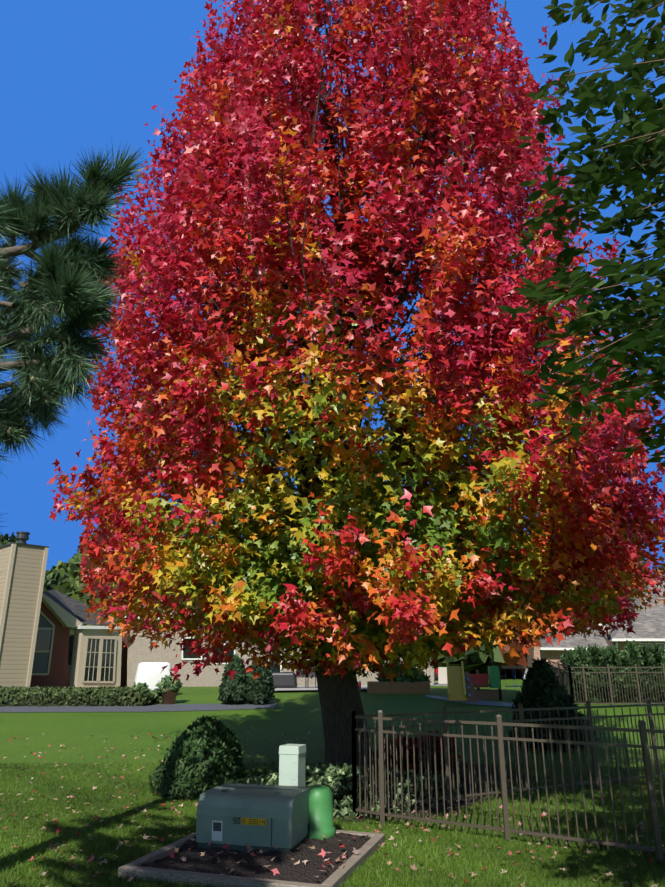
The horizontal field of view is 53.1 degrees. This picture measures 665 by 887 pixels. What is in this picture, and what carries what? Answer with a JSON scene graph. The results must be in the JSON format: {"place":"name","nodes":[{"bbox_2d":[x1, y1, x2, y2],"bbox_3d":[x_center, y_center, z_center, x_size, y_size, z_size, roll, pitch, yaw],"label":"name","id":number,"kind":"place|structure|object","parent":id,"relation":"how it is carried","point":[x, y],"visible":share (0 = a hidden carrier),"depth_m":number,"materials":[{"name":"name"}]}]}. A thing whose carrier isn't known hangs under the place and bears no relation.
{"place":"outdoors","nodes":[
{"label":"outdoors","id":0,"kind":"place"},
{"bbox_2d":[0,675,664,886],"bbox_3d":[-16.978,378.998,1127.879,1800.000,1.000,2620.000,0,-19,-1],"label":"lawn","id":1,"kind":"structure","parent":0,"point":[296,714],"depth_m":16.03,"materials":[{"name":"green plant"}]},
{"bbox_2d":[0,532,26,545],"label":"tree","id":2,"kind":"object","parent":1,"relation":"on","point":[4,540],"depth_m":77.35,"materials":[{"name":"green plant"}]},
{"bbox_2d":[43,568,69,591],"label":"tree","id":3,"kind":"object","parent":1,"relation":"on","point":[53,578],"visible":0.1,"depth_m":64.87,"materials":[{"name":"green plant"}]},
{"bbox_2d":[49,561,72,572],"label":"tree","id":4,"kind":"object","parent":1,"relation":"on","point":[62,565],"visible":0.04,"depth_m":97.59,"materials":[{"name":"green plant"}]},
{"bbox_2d":[0,531,126,687],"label":"house","id":5,"kind":"structure","parent":1,"relation":"on","point":[42,643],"depth_m":32.76,"materials":[{"name":"beige"}]},
{"bbox_2d":[0,135,151,572],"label":"pine tree","id":6,"kind":"object","parent":1,"relation":"on","point":[73,272],"visible":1,"depth_m":4.58,"materials":[{"name":"green plant"}]},
{"bbox_2d":[0,685,154,706],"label":"hedge","id":7,"kind":"object","parent":1,"relation":"on","point":[73,695],"visible":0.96,"depth_m":23.65,"materials":[{"name":"green plant"}]},
{"bbox_2d":[65,532,102,575],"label":"tree","id":8,"kind":"object","parent":1,"relation":"on","point":[75,559],"depth_m":93.78,"materials":[{"name":"green plant"}]},
{"bbox_2d":[48,565,136,627],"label":"tree","id":9,"kind":"object","parent":1,"relation":"on","point":[71,588],"visible":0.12,"depth_m":54.69,"materials":[{"name":"green plant"}]},
{"bbox_2d":[0,703,278,711],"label":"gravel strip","id":10,"kind":"object","parent":1,"relation":"on","point":[171,707],"visible":0.9,"depth_m":23.04,"materials":[{"name":"grey gravel"}]},
{"bbox_2d":[133,662,171,689],"bbox_3d":[-7.248,9.547,26.935,1.545,1.340,0.976,7,-20,-20],"label":"covered furniture","id":11,"kind":"object","parent":1,"relation":"on","point":[151,674],"visible":0.6,"depth_m":26.61,"materials":[{"name":"white fabric"}]},
{"bbox_2d":[155,689,176,703],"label":"flower pots","id":12,"kind":"object","parent":1,"relation":"on","point":[168,697],"visible":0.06,"depth_m":24.18,"materials":[{"name":"brown ceramic"}]},
{"bbox_2d":[129,681,150,691],"bbox_3d":[-7.087,9.080,24.412,0.797,0.679,0.751,13,-23,-35],"label":"plant pot","id":13,"kind":"object","parent":12,"relation":"on","point":[140,687],"visible":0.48,"depth_m":24.35,"materials":[{"name":"green plant"}]},
{"bbox_2d":[149,688,161,700],"bbox_3d":[-6.477,9.223,24.400,0.676,0.511,0.598,0,-19,-1],"label":"plant pot","id":14,"kind":"object","parent":12,"relation":"on","point":[155,691],"visible":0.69,"depth_m":24.26,"materials":[{"name":"green plant"}]},
{"bbox_2d":[155,675,182,694],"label":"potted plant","id":15,"kind":"object","parent":12,"relation":"on","point":[164,684],"visible":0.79,"depth_m":24.28,"materials":[{"name":"green plant"}]},
{"bbox_2d":[148,716,248,799],"bbox_3d":[-2.224,5.328,11.339,1.705,1.306,1.730,0,-19,-1],"label":"shrub","id":16,"kind":"object","parent":1,"relation":"on","point":[203,753],"visible":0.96,"depth_m":10.88,"materials":[{"name":"green plant"}]},
{"bbox_2d":[217,654,247,704],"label":"conifer bush","id":17,"kind":"object","parent":1,"relation":"on","point":[231,691],"visible":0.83,"depth_m":24.20,"materials":[{"name":"green plant"}]},
{"bbox_2d":[118,830,384,886],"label":"concrete border","id":18,"kind":"object","parent":1,"relation":"on","point":[338,875],"visible":0.46,"depth_m":6.65,"materials":[{"name":"grey concrete"}]},
{"bbox_2d":[140,832,370,883],"bbox_3d":[-0.768,4.592,7.460,2.045,0.110,2.045,-6,-19,17],"label":"mulch bed","id":19,"kind":"object","parent":1,"relation":"on","point":[309,871],"depth_m":7.17,"materials":[{"name":"brown soil"}]},
{"bbox_2d":[196,783,310,851],"bbox_3d":[-0.917,4.513,8.048,1.160,0.632,0.945,-5,-19,13],"label":"transformer","id":20,"kind":"object","parent":19,"relation":"on","point":[239,817],"visible":0.9,"depth_m":7.69,"materials":[{"name":"grey"}]},
{"bbox_2d":[306,784,334,839],"bbox_3d":[-0.186,4.594,8.301,0.445,0.618,0.430,0,-19,-1],"label":"utility pedestal","id":21,"kind":"object","parent":19,"relation":"on","point":[320,824],"visible":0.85,"depth_m":8.16,"materials":[{"name":"green plastic"}]},
{"bbox_2d":[240,662,275,704],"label":"conifer bush","id":22,"kind":"object","parent":1,"relation":"on","point":[260,690],"visible":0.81,"depth_m":24.17,"materials":[{"name":"green plant"}]},
{"bbox_2d":[125,588,446,686],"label":"house","id":23,"kind":"structure","parent":1,"relation":"on","point":[138,650],"depth_m":36.13,"materials":[{"name":"beige brick"}]},
{"bbox_2d":[279,744,305,785],"bbox_3d":[-0.531,4.527,8.740,0.284,1.045,0.285,-6,-20,18],"label":"utility pedestal","id":24,"kind":"object","parent":1,"relation":"on","point":[292,760],"visible":0.58,"depth_m":8.73,"materials":[{"name":"white plastic"}]},
{"bbox_2d":[275,685,366,690],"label":"patio slab","id":25,"kind":"structure","parent":1,"relation":"on","point":[312,687],"depth_m":29.92,"materials":[{"name":"concrete"}]},
{"bbox_2d":[271,672,296,687],"bbox_3d":[-2.358,10.914,30.756,1.454,0.690,0.682,0,-19,-1],"label":"covered grill","id":26,"kind":"object","parent":25,"relation":"on","point":[284,679],"visible":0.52,"depth_m":30.46,"materials":[{"name":"black fabric"}]},
{"bbox_2d":[296,666,317,687],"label":"patio chairs","id":27,"kind":"object","parent":25,"relation":"on","point":[309,676],"visible":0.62,"depth_m":30.95,"materials":[{"name":"grey"}]},
{"bbox_2d":[194,762,463,819],"bbox_3d":[-0.045,5.591,10.943,4.616,0.576,3.490,0,-19,-1],"label":"ground cover plant","id":28,"kind":"object","parent":1,"relation":"on","point":[337,779],"visible":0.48,"depth_m":10.43,"materials":[{"name":"green plant"}]},
{"bbox_2d":[0,732,662,886],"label":"fallen leaves","id":29,"kind":"object","parent":1,"relation":"on","point":[276,871],"visible":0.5,"depth_m":8.24,"materials":[{"name":"red plant"}]},
{"bbox_2d":[46,0,664,767],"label":"maple tree","id":30,"kind":"object","parent":1,"relation":"on","point":[278,566],"visible":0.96,"depth_m":10.06,"materials":[{"name":"red plant"}]},
{"bbox_2d":[367,681,429,693],"bbox_3d":[2.829,10.501,28.630,2.600,0.500,1.000,0,-19,-1],"label":"planter box","id":31,"kind":"object","parent":1,"relation":"on","point":[375,687],"visible":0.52,"depth_m":28.16,"materials":[{"name":"brown wood"}]},
{"bbox_2d":[375,662,430,687],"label":"shrub","id":32,"kind":"object","parent":31,"relation":"on","point":[416,678],"visible":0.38,"depth_m":28.45,"materials":[{"name":"green plant"}]},
{"bbox_2d":[373,734,433,774],"bbox_3d":[1.287,5.952,12.584,1.163,0.817,1.131,0,-19,-1],"label":"red bush","id":33,"kind":"object","parent":1,"relation":"on","point":[410,750],"visible":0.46,"depth_m":12.33,"materials":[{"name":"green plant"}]},
{"bbox_2d":[333,761,538,820],"bbox_3d":[0.712,6.119,12.024,4.744,0.072,6.980,-15,-24,38],"label":"mulch bed under tree","id":34,"kind":"object","parent":1,"relation":"on","point":[441,806],"visible":0.15,"depth_m":11.42,"materials":[{"name":"brown soil"}]},
{"bbox_2d":[410,729,461,771],"bbox_3d":[2.034,6.281,13.538,1.138,0.894,1.162,0,-19,-1],"label":"red bush","id":35,"kind":"object","parent":1,"relation":"on","point":[438,753],"visible":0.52,"depth_m":13.20,"materials":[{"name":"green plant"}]},
{"bbox_2d":[434,668,437,679],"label":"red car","id":36,"kind":"object","parent":1,"relation":"on","point":[435,674],"depth_m":51.55,"materials":[{"name":"red paint"}]},
{"bbox_2d":[426,695,513,706],"bbox_3d":[5.041,9.691,25.081,1.469,0.261,4.917,17,-25,-42],"label":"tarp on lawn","id":37,"kind":"object","parent":1,"relation":"on","point":[491,703],"visible":0.62,"depth_m":24.58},
{"bbox_2d":[435,553,508,678],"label":"tree","id":38,"kind":"object","parent":1,"relation":"on","point":[473,663],"visible":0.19,"depth_m":52.56,"materials":[{"name":"green plant"}]},
{"bbox_2d":[446,661,527,701],"bbox_3d":[5.982,9.523,26.724,2.378,1.473,7.266,-16,-24,39],"label":"playset","id":39,"kind":"object","parent":1,"relation":"on","point":[461,684],"visible":0.83,"depth_m":25.66,"materials":[{"name":"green plastic"}]},
{"bbox_2d":[351,699,664,814],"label":"fence","id":40,"kind":"object","parent":1,"relation":"on","point":[588,707],"visible":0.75,"depth_m":11.05,"materials":[{"name":"brown metal"}]},
{"bbox_2d":[355,710,664,863],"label":"fence","id":41,"kind":"object","parent":1,"relation":"on","point":[645,747],"visible":0.98,"depth_m":8.26,"materials":[{"name":"brown metal"}]},
{"bbox_2d":[500,670,520,678],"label":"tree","id":42,"kind":"object","parent":1,"relation":"on","point":[517,676],"depth_m":59.03,"materials":[{"name":"green plant"}]},
{"bbox_2d":[493,606,544,676],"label":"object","id":43,"kind":"object","parent":1,"relation":"on","point":[521,660],"visible":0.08,"depth_m":55.73,"materials":[{"name":"plant"}]},
{"bbox_2d":[507,657,599,751],"bbox_3d":[5.410,6.534,16.755,2.323,2.210,2.255,0,-19,-1],"label":"evergreen bush","id":44,"kind":"object","parent":1,"relation":"on","point":[542,687],"visible":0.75,"depth_m":16.26,"materials":[{"name":"green plant"}]},
{"bbox_2d":[559,649,583,702],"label":"arborvitae bush","id":45,"kind":"object","parent":1,"relation":"on","point":[566,657],"visible":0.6,"depth_m":25.05,"materials":[{"name":"green plant"}]},
{"bbox_2d":[495,0,664,598],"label":"tree","id":46,"kind":"object","parent":1,"relation":"on","point":[637,147],"visible":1,"depth_m":4.71,"materials":[{"name":"green plant"}]},
{"bbox_2d":[573,645,602,702],"bbox_3d":[9.429,8.788,25.121,0.921,2.277,0.983,7,-20,-20],"label":"arborvitae bush","id":47,"kind":"object","parent":1,"relation":"on","point":[584,657],"visible":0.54,"depth_m":24.94,"materials":[{"name":"green plant"}]},
{"bbox_2d":[527,574,664,667],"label":"house","id":48,"kind":"structure","parent":1,"relation":"on","point":[648,629],"depth_m":34.15,"materials":[{"name":"grey brick"}]},
{"bbox_2d":[586,643,612,702],"bbox_3d":[9.956,8.759,25.147,0.998,2.326,1.051,0,-19,-1],"label":"arborvitae bush","id":49,"kind":"object","parent":1,"relation":"on","point":[593,655],"visible":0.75,"depth_m":24.98,"materials":[{"name":"green plant"}]},
{"bbox_2d":[576,580,635,634],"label":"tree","id":50,"kind":"object","parent":1,"relation":"on","point":[615,602],"depth_m":57.87,"materials":[{"name":"green plant"}]},
{"bbox_2d":[548,658,664,706],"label":"fence","id":51,"kind":"object","parent":1,"relation":"on","point":[567,681],"visible":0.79,"depth_m":23.96,"materials":[{"name":"brown metal"}]},
{"bbox_2d":[598,646,620,702],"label":"arborvitae bush","id":52,"kind":"object","parent":1,"relation":"on","point":[607,658],"visible":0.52,"depth_m":24.94,"materials":[{"name":"green plant"}]},
{"bbox_2d":[606,644,629,702],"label":"arborvitae bush","id":53,"kind":"object","parent":1,"relation":"on","point":[616,653],"visible":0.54,"depth_m":24.97,"materials":[{"name":"green plant"}]},
{"bbox_2d":[620,651,636,702],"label":"arborvitae bush","id":54,"kind":"object","parent":1,"relation":"on","point":[626,660],"visible":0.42,"depth_m":24.90,"materials":[{"name":"green plant"}]},
{"bbox_2d":[620,640,649,702],"bbox_3d":[11.419,8.701,25.156,0.954,2.470,0.871,0,-19,-1],"label":"arborvitae bush","id":55,"kind":"object","parent":1,"relation":"on","point":[632,648],"visible":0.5,"depth_m":25.11,"materials":[{"name":"green plant"}]},
{"bbox_2d":[629,558,651,583],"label":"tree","id":56,"kind":"object","parent":1,"relation":"on","point":[642,570],"depth_m":91.77,"materials":[{"name":"green plant"}]},
{"bbox_2d":[639,645,661,702],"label":"arborvitae bush","id":57,"kind":"object","parent":1,"relation":"on","point":[647,655],"visible":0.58,"depth_m":24.93,"materials":[{"name":"green plant"}]},
{"bbox_2d":[648,643,664,702],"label":"arborvitae bush","id":58,"kind":"object","parent":1,"relation":"on","point":[658,651],"visible":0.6,"depth_m":25.12,"materials":[{"name":"green plant"}]},
{"bbox_2d":[0,0,664,573],"label":"sky","id":59,"kind":"structure","parent":0,"point":[75,75],"materials":[{"name":"blue"}]},
{"bbox_2d":[433,681,447,685],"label":"driveway pavement","id":60,"kind":"structure","parent":0,"point":[436,684],"depth_m":39.24,"materials":[{"name":"concrete"}]}
]}

